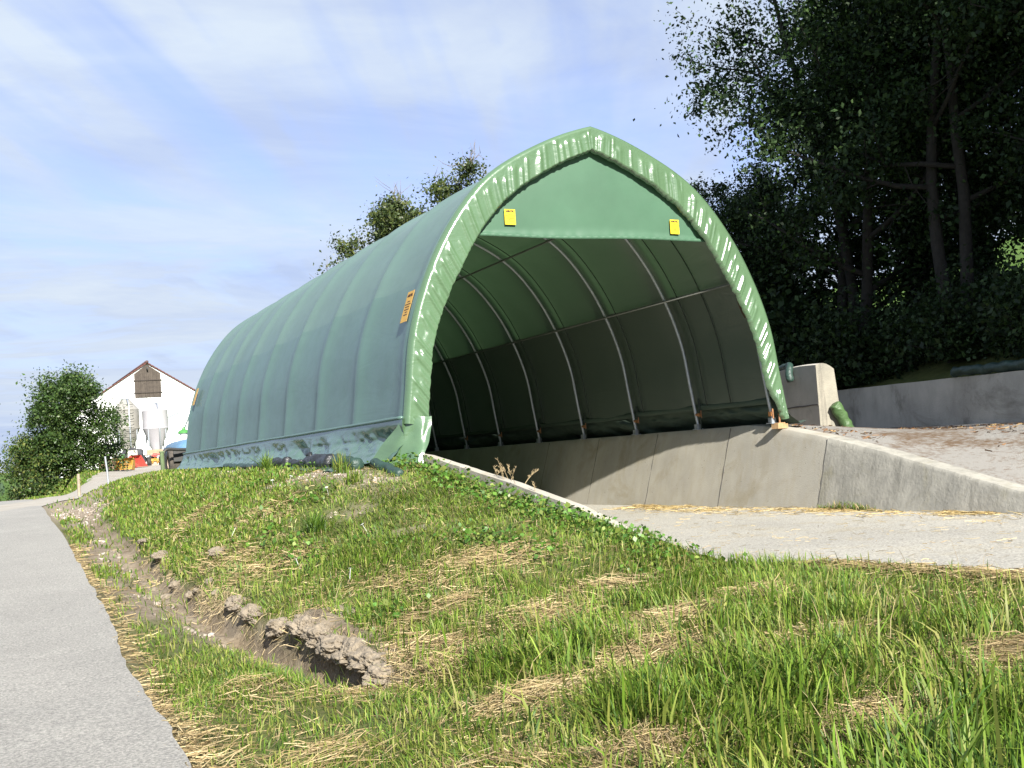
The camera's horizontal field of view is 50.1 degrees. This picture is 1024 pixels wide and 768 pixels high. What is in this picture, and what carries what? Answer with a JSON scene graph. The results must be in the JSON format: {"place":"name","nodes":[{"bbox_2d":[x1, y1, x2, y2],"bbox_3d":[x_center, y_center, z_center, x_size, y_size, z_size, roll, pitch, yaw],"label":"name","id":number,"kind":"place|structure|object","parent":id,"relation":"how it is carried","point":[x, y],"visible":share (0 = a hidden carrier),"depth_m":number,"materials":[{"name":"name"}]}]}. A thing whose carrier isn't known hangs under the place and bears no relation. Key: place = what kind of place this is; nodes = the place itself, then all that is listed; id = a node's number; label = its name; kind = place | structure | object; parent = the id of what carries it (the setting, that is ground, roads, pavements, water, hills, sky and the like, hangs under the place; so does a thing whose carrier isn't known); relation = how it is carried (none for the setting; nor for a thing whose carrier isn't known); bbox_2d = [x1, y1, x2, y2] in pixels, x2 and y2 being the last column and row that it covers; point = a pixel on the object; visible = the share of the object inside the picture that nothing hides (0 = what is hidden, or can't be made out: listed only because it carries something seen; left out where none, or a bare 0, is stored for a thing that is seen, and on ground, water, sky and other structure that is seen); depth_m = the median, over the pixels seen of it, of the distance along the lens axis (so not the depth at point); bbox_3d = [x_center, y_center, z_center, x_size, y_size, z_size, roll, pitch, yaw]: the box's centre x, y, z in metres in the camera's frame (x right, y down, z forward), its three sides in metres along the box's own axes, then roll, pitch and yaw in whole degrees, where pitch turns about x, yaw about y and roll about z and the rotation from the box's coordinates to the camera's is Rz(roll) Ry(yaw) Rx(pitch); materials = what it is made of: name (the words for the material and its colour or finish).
{"place":"outdoors","nodes":[
{"label":"outdoors","id":0,"kind":"place"},
{"bbox_2d":[0,465,160,510],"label":"driveway","id":1,"kind":"structure","parent":0,"point":[96,481],"depth_m":46.32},
{"bbox_2d":[113,457,134,470],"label":"loader bucket","id":2,"kind":"object","parent":1,"relation":"on","point":[131,466],"visible":0.7,"depth_m":64.16,"materials":[{"name":"yellow paint"}]},
{"bbox_2d":[128,455,148,467],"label":"loader bucket","id":3,"kind":"object","parent":1,"relation":"on","point":[141,462],"visible":0.59,"depth_m":70.33,"materials":[{"name":"red paint"}]},
{"bbox_2d":[0,499,190,767],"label":"road","id":4,"kind":"structure","parent":0,"point":[70,686],"depth_m":9.13,"materials":[{"name":"grey asphalt"}]},
{"bbox_2d":[0,0,1018,472],"label":"sky","id":5,"kind":"structure","parent":0,"point":[172,171],"materials":[{"name":"blue"}]},
{"bbox_2d":[0,237,1023,767],"bbox_3d":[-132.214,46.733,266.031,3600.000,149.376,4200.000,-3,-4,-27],"label":"ground","id":6,"kind":"structure","parent":0,"point":[964,445],"depth_m":11.98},
{"bbox_2d":[0,425,82,500],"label":"plum tree","id":7,"kind":"object","parent":6,"relation":"on","point":[34,479],"visible":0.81,"depth_m":57.08,"materials":[{"name":"green plant"}]},
{"bbox_2d":[11,359,142,478],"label":"plum tree","id":8,"kind":"object","parent":6,"relation":"on","point":[67,398],"visible":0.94,"depth_m":57.78,"materials":[{"name":"green plant"}]},
{"bbox_2d":[77,474,80,495],"bbox_3d":[-15.790,3.857,39.988,0.114,1.161,0.118,-3,-4,-27],"label":"fence post","id":9,"kind":"object","parent":6,"relation":"on","point":[78,485],"visible":0.79,"depth_m":39.96,"materials":[{"name":"beige wood"}]},
{"bbox_2d":[104,456,108,483],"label":"fence post","id":10,"kind":"object","parent":6,"relation":"on","point":[107,468],"visible":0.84,"depth_m":40.07,"materials":[{"name":"white plastic"}]},
{"bbox_2d":[54,360,194,477],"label":"barn","id":11,"kind":"structure","parent":6,"relation":"on","point":[143,385],"depth_m":89.66,"materials":[{"name":"white paint"}]},
{"bbox_2d":[114,398,139,453],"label":"feed silo","id":12,"kind":"object","parent":6,"relation":"on","point":[130,409],"visible":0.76,"depth_m":79.63,"materials":[{"name":"metal"}]},
{"bbox_2d":[127,450,137,457],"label":"concrete block","id":13,"kind":"object","parent":6,"relation":"on","point":[132,452],"depth_m":73.62,"materials":[{"name":"white concrete"}]},
{"bbox_2d":[121,447,145,461],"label":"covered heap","id":14,"kind":"object","parent":6,"relation":"on","point":[140,451],"visible":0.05,"depth_m":75.88,"materials":[{"name":"white plastic"}]},
{"bbox_2d":[137,538,147,545],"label":"mud clod","id":15,"kind":"object","parent":6,"relation":"on","point":[140,541],"visible":0.31,"depth_m":18.32,"materials":[{"name":"soil"}]},
{"bbox_2d":[146,456,159,465],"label":"tyre scraper","id":16,"kind":"object","parent":6,"relation":"on","point":[151,462],"visible":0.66,"depth_m":73.67,"materials":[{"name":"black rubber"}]},
{"bbox_2d":[145,449,162,458],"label":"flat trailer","id":17,"kind":"object","parent":6,"relation":"on","point":[153,453],"visible":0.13,"depth_m":75.31,"materials":[{"name":"yellow metal"}]},
{"bbox_2d":[142,403,168,457],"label":"feed silo","id":18,"kind":"object","parent":6,"relation":"on","point":[155,426],"visible":0.88,"depth_m":79.42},
{"bbox_2d":[150,550,167,560],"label":"mud clod","id":19,"kind":"object","parent":6,"relation":"on","point":[157,555],"visible":0.58,"depth_m":16.48,"materials":[{"name":"brown soil"}]},
{"bbox_2d":[159,593,171,599],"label":"mud clod","id":20,"kind":"object","parent":6,"relation":"on","point":[164,596],"visible":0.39,"depth_m":14.24,"materials":[{"name":"brown soil"}]},
{"bbox_2d":[159,427,186,469],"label":"slurry tanker","id":21,"kind":"object","parent":6,"relation":"on","point":[171,455],"visible":0.38,"depth_m":40.88,"materials":[{"name":"blue paint"}]},
{"bbox_2d":[168,580,179,589],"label":"mud clod","id":22,"kind":"object","parent":6,"relation":"on","point":[173,585],"visible":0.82,"depth_m":14.31,"materials":[{"name":"brown soil"}]},
{"bbox_2d":[185,591,193,599],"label":"mud clod","id":23,"kind":"object","parent":6,"relation":"on","point":[188,595],"visible":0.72,"depth_m":13.49,"materials":[{"name":"brown soil"}]},
{"bbox_2d":[208,546,226,556],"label":"mud clod","id":24,"kind":"object","parent":6,"relation":"on","point":[211,551],"visible":0.54,"depth_m":14.41,"materials":[{"name":"brown soil"}]},
{"bbox_2d":[50,469,399,651],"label":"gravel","id":25,"kind":"structure","parent":6,"relation":"on","point":[146,597],"depth_m":17.31,"materials":[{"name":"grey gravel"}]},
{"bbox_2d":[275,466,336,471],"bbox_3d":[-3.454,1.470,19.007,0.480,0.133,4.000,-3,-4,-27],"label":"tarpaulin sheet","id":26,"kind":"object","parent":25,"relation":"on","point":[329,469],"visible":0.33,"depth_m":18.20,"materials":[{"name":"plastic"}]},
{"bbox_2d":[288,459,301,466],"bbox_3d":[-4.024,1.486,20.456,0.192,0.182,0.928,-3,-4,-27],"label":"rolled tarpaulin","id":27,"kind":"object","parent":26,"relation":"on","point":[293,461],"visible":0.55,"depth_m":20.50,"materials":[{"name":"grey plastic"}]},
{"bbox_2d":[224,595,244,612],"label":"mud clod","id":28,"kind":"object","parent":6,"relation":"on","point":[231,605],"visible":0.64,"depth_m":11.74,"materials":[{"name":"brown soil"}]},
{"bbox_2d":[223,462,261,469],"bbox_3d":[-5.962,1.825,24.330,0.228,0.206,3.824,-3,-4,-27],"label":"rolled tarpaulin","id":29,"kind":"object","parent":6,"relation":"on","point":[242,465],"visible":0.59,"depth_m":24.16,"materials":[{"name":"plastic"}]},
{"bbox_2d":[237,603,263,625],"bbox_3d":[-2.662,2.379,11.333,0.303,0.221,0.471,-3,-4,-27],"label":"mud clod","id":30,"kind":"object","parent":6,"relation":"on","point":[245,612],"visible":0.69,"depth_m":11.24,"materials":[{"name":"brown soil"}]},
{"bbox_2d":[246,450,275,470],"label":"grass tuft","id":31,"kind":"object","parent":6,"relation":"on","point":[265,463],"visible":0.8,"depth_m":21.22,"materials":[{"name":"green plant"}]},
{"bbox_2d":[265,617,287,637],"bbox_3d":[-2.241,2.363,10.662,0.328,0.190,0.434,-4,-3,-9],"label":"mud clod","id":32,"kind":"object","parent":6,"relation":"on","point":[272,629],"visible":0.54,"depth_m":10.50,"materials":[{"name":"brown soil"}]},
{"bbox_2d":[268,457,291,467],"bbox_3d":[-4.640,1.576,21.674,0.310,0.257,1.594,-3,-4,-27],"label":"rolled tarpaulin","id":33,"kind":"object","parent":6,"relation":"on","point":[280,461],"visible":0.41,"depth_m":21.21,"materials":[{"name":"grey plastic"}]},
{"bbox_2d":[294,613,303,618],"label":"mud clod","id":34,"kind":"object","parent":6,"relation":"on","point":[297,616],"visible":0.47,"depth_m":10.41,"materials":[{"name":"brown soil"}]},
{"bbox_2d":[286,615,314,636],"bbox_3d":[-1.898,2.222,10.078,0.318,0.221,0.482,-3,-4,-27],"label":"mud clod","id":35,"kind":"object","parent":6,"relation":"on","point":[296,626],"visible":0.62,"depth_m":9.97,"materials":[{"name":"brown soil"}]},
{"bbox_2d":[293,506,330,535],"bbox_3d":[-2.495,1.722,13.876,0.614,0.374,0.630,-4,-3,-6],"label":"grass tuft","id":36,"kind":"object","parent":6,"relation":"on","point":[315,526],"visible":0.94,"depth_m":13.82,"materials":[{"name":"green plant"}]},
{"bbox_2d":[301,452,333,467],"bbox_3d":[-3.366,1.346,19.143,0.323,0.363,1.688,-3,-4,-27],"label":"rolled tarpaulin","id":37,"kind":"object","parent":6,"relation":"on","point":[316,459],"visible":0.66,"depth_m":18.86,"materials":[{"name":"grey plastic"}]},
{"bbox_2d":[300,623,337,647],"bbox_3d":[-1.688,2.229,9.754,0.364,0.230,0.474,-3,-4,-27],"label":"mud clod","id":38,"kind":"object","parent":6,"relation":"on","point":[309,635],"visible":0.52,"depth_m":9.60,"materials":[{"name":"brown soil"}]},
{"bbox_2d":[315,633,346,662],"bbox_3d":[-1.509,2.246,9.379,0.344,0.234,0.510,-3,-4,-27],"label":"mud clod","id":39,"kind":"object","parent":6,"relation":"on","point":[327,646],"visible":0.62,"depth_m":9.23,"materials":[{"name":"brown soil"}]},
{"bbox_2d":[321,448,355,473],"bbox_3d":[-2.682,1.191,16.870,0.612,0.401,0.534,-5,-3,9],"label":"grass tuft","id":40,"kind":"object","parent":6,"relation":"on","point":[340,466],"visible":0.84,"depth_m":16.82,"materials":[{"name":"green plant"}]},
{"bbox_2d":[323,604,355,617],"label":"mud clod","id":41,"kind":"object","parent":6,"relation":"on","point":[342,608],"visible":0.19,"depth_m":10.44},
{"bbox_2d":[330,453,363,469],"bbox_3d":[-2.664,1.265,17.668,0.297,0.328,1.437,-3,-4,-24],"label":"rolled tarpaulin","id":42,"kind":"object","parent":6,"relation":"on","point":[358,462],"visible":0.48,"depth_m":17.06,"materials":[{"name":"green plastic"}]},
{"bbox_2d":[330,637,369,665],"bbox_3d":[-1.298,2.208,9.043,0.382,0.244,0.665,-3,-4,-27],"label":"mud clod","id":43,"kind":"object","parent":6,"relation":"on","point":[349,646],"visible":0.5,"depth_m":8.93,"materials":[{"name":"brown soil"}]},
{"bbox_2d":[335,465,367,484],"bbox_3d":[-2.345,1.289,15.792,0.661,0.321,0.561,-3,-4,-27],"label":"grass tuft","id":44,"kind":"object","parent":6,"relation":"on","point":[357,475],"visible":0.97,"depth_m":15.76,"materials":[{"name":"green plant"}]},
{"bbox_2d":[346,646,390,673],"bbox_3d":[-1.106,2.191,8.664,0.381,0.208,0.602,-3,-4,-27],"label":"mud clod","id":45,"kind":"object","parent":6,"relation":"on","point":[363,659],"visible":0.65,"depth_m":8.54,"materials":[{"name":"brown soil"}]},
{"bbox_2d":[313,177,428,274],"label":"apple tree","id":46,"kind":"object","parent":6,"relation":"on","point":[390,215],"visible":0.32,"depth_m":47.45,"materials":[{"name":"green plant"}]},
{"bbox_2d":[362,661,393,689],"bbox_3d":[-1.006,2.228,8.386,0.342,0.211,0.386,-5,-4,18],"label":"mud clod","id":47,"kind":"object","parent":6,"relation":"on","point":[376,672],"visible":0.52,"depth_m":8.26,"materials":[{"name":"brown soil"}]},
{"bbox_2d":[370,458,403,475],"bbox_3d":[-1.887,1.280,16.605,0.220,0.349,1.129,-3,-4,-27],"label":"rolled tarpaulin","id":48,"kind":"object","parent":6,"relation":"on","point":[386,466],"visible":0.78,"depth_m":16.57,"materials":[{"name":"green plastic"}]},
{"bbox_2d":[405,143,490,214],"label":"apple tree","id":49,"kind":"object","parent":6,"relation":"on","point":[446,190],"visible":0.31,"depth_m":48.55,"materials":[{"name":"green plant"}]},
{"bbox_2d":[166,452,746,628],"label":"weeds","id":50,"kind":"object","parent":6,"relation":"on","point":[527,505],"visible":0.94,"depth_m":12.99,"materials":[{"name":"green plant"}]},
{"bbox_2d":[176,126,805,469],"bbox_3d":[-2.716,-0.891,28.147,9.175,5.841,20.060,-3,-4,-27],"label":"arched tent","id":51,"kind":"object","parent":6,"relation":"on","point":[587,282],"visible":0.94,"depth_m":23.45,"materials":[{"name":"fabric"}]},
{"bbox_2d":[20,459,1023,767],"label":"grass","id":52,"kind":"structure","parent":6,"relation":"on","point":[794,677],"depth_m":7.72,"materials":[{"name":"green plant"}]},
{"bbox_2d":[69,423,1023,767],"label":"straw","id":53,"kind":"object","parent":6,"relation":"on","point":[637,655],"visible":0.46,"depth_m":8.46,"materials":[{"name":"beige plant"}]},
{"bbox_2d":[424,454,694,552],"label":"retaining wall","id":54,"kind":"structure","parent":6,"relation":"on","point":[497,479],"depth_m":15.03,"materials":[{"name":"concrete"}]},
{"bbox_2d":[495,458,515,480],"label":"dry weed","id":55,"kind":"object","parent":54,"relation":"on","point":[502,469],"visible":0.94,"depth_m":15.35,"materials":[{"name":"beige plant"}]},
{"bbox_2d":[508,469,537,483],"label":"dry weed","id":56,"kind":"object","parent":54,"relation":"on","point":[529,476],"visible":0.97,"depth_m":15.09,"materials":[{"name":"beige plant"}]},
{"bbox_2d":[424,424,1023,513],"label":"retaining wall","id":57,"kind":"structure","parent":6,"relation":"on","point":[757,465],"depth_m":21.75,"materials":[{"name":"grey concrete"}]},
{"bbox_2d":[771,422,787,428],"bbox_3d":[5.146,0.799,21.076,0.300,0.114,0.160,-2,-4,-38],"label":"timber block","id":58,"kind":"object","parent":57,"relation":"on","point":[779,425],"depth_m":21.01,"materials":[{"name":"wood"}]},
{"bbox_2d":[688,171,823,335],"bbox_3d":[6.923,-2.005,36.706,6.908,10.396,7.985,-2,-4,-36],"label":"grove tree","id":59,"kind":"object","parent":6,"relation":"on","point":[723,213],"visible":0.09,"depth_m":36.06,"materials":[{"name":"green plant"}]},
{"bbox_2d":[716,153,830,310],"bbox_3d":[8.491,-3.009,40.312,7.145,10.565,7.099,-1,-5,-43],"label":"grove tree","id":60,"kind":"object","parent":6,"relation":"on","point":[766,191],"visible":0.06,"depth_m":39.70,"materials":[{"name":"green plant"}]},
{"bbox_2d":[775,329,840,389],"bbox_3d":[8.576,-0.001,33.446,4.944,3.277,4.106,-7,-4,40],"label":"shrub","id":61,"kind":"object","parent":6,"relation":"on","point":[793,349],"visible":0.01,"depth_m":32.98,"materials":[{"name":"green plant"}]},
{"bbox_2d":[780,363,839,425],"bbox_3d":[5.739,0.658,25.912,0.584,1.786,6.004,-3,-4,-19],"label":"wall stub","id":62,"kind":"object","parent":6,"relation":"on","point":[810,394],"depth_m":23.20,"materials":[{"name":"grey concrete"}]},
{"bbox_2d":[779,362,793,382],"bbox_3d":[5.963,-0.207,24.627,0.350,0.461,1.909,-4,-3,-9],"label":"rolled tarpaulin","id":63,"kind":"object","parent":62,"relation":"on","point":[787,367],"visible":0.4,"depth_m":23.77,"materials":[{"name":"green plastic"}]},
{"bbox_2d":[739,232,895,352],"bbox_3d":[9.389,-2.901,38.220,8.213,6.555,9.888,-5,-3,4],"label":"shrub","id":64,"kind":"object","parent":6,"relation":"on","point":[786,304],"visible":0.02,"depth_m":36.09,"materials":[{"name":"green plant"}]},
{"bbox_2d":[633,0,1010,345],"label":"grove tree","id":65,"kind":"object","parent":6,"relation":"on","point":[784,34],"visible":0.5,"depth_m":33.09,"materials":[{"name":"green plant"}]},
{"bbox_2d":[755,239,905,383],"bbox_3d":[8.705,-2.176,35.292,8.404,5.572,6.981,-3,-4,-23],"label":"shrub","id":66,"kind":"object","parent":6,"relation":"on","point":[779,312],"visible":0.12,"depth_m":33.95,"materials":[{"name":"green plant"}]},
{"bbox_2d":[767,285,896,389],"bbox_3d":[9.331,-1.179,33.834,4.928,3.933,5.932,-1,-4,-41],"label":"shrub","id":67,"kind":"object","parent":6,"relation":"on","point":[777,345],"visible":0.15,"depth_m":32.86,"materials":[{"name":"green plant"}]},
{"bbox_2d":[830,401,853,426],"bbox_3d":[6.969,0.766,23.005,0.586,0.822,0.297,-4,-3,-11],"label":"rolled tarpaulin","id":68,"kind":"object","parent":6,"relation":"on","point":[840,413],"visible":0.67,"depth_m":22.89,"materials":[{"name":"green plastic"}]},
{"bbox_2d":[684,0,1023,362],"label":"grove tree","id":69,"kind":"object","parent":6,"relation":"on","point":[847,148],"visible":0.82,"depth_m":29.72,"materials":[{"name":"green plant"}]},
{"bbox_2d":[779,261,931,388],"bbox_3d":[10.394,-1.742,32.378,5.685,3.769,4.722,-5,-3,4],"label":"shrub","id":70,"kind":"object","parent":6,"relation":"on","point":[867,365],"visible":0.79,"depth_m":31.55,"materials":[{"name":"green plant"}]},
{"bbox_2d":[730,1,1023,353],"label":"grove tree","id":71,"kind":"object","parent":6,"relation":"on","point":[856,250],"visible":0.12,"depth_m":34.50,"materials":[{"name":"green plant"}]},
{"bbox_2d":[788,0,1021,289],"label":"grove tree","id":72,"kind":"object","parent":6,"relation":"on","point":[948,197],"visible":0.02,"depth_m":39.51,"materials":[{"name":"green plant"}]},
{"bbox_2d":[793,0,1023,230],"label":"grove tree","id":73,"kind":"object","parent":6,"relation":"on","point":[897,74],"visible":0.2,"depth_m":30.50,"materials":[{"name":"green plant"}]},
{"bbox_2d":[837,370,1023,427],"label":"yard wall","id":74,"kind":"structure","parent":6,"relation":"on","point":[990,398],"depth_m":27.11,"materials":[{"name":"grey concrete"}]},
{"bbox_2d":[950,359,1023,377],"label":"rolled tarpaulin","id":75,"kind":"object","parent":74,"relation":"on","point":[1002,366],"visible":1,"depth_m":25.24,"materials":[{"name":"green plastic"}]},
{"bbox_2d":[874,238,1023,366],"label":"shrub","id":76,"kind":"object","parent":6,"relation":"on","point":[953,336],"visible":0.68,"depth_m":28.47,"materials":[{"name":"green plant"}]},
{"bbox_2d":[877,240,1023,352],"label":"shrub","id":77,"kind":"object","parent":6,"relation":"on","point":[976,269],"visible":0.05,"depth_m":30.51,"materials":[{"name":"green plant"}]},
{"bbox_2d":[912,0,1023,265],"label":"grove tree","id":78,"kind":"object","parent":6,"relation":"on","point":[999,9],"visible":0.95,"depth_m":27.52,"materials":[{"name":"green plant"}]},
{"bbox_2d":[958,242,1023,360],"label":"shrub","id":79,"kind":"object","parent":6,"relation":"on","point":[1014,329],"visible":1,"depth_m":25.73,"materials":[{"name":"green plant"}]},
{"bbox_2d":[584,505,1023,570],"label":"floor","id":80,"kind":"structure","parent":0,"point":[889,541],"depth_m":14.86,"materials":[{"name":"concrete"}]},
{"bbox_2d":[804,501,891,510],"bbox_3d":[5.753,2.071,18.977,0.536,0.223,2.499,-3,-4,-27],"label":"weed patch","id":81,"kind":"object","parent":80,"relation":"on","point":[854,505],"visible":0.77,"depth_m":18.79,"materials":[{"name":"green plant"}]},
{"bbox_3d":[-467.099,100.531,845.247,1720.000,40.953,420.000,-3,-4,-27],"label":"hills","id":82,"kind":"structure","parent":0,"visible":0},
{"bbox_2d":[0,482,4,494],"bbox_3d":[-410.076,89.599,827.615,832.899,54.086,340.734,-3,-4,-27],"label":"forest","id":83,"kind":"object","parent":82,"relation":"on","point":[1,485],"depth_m":908.99,"materials":[{"name":"green plant"}]}
]}

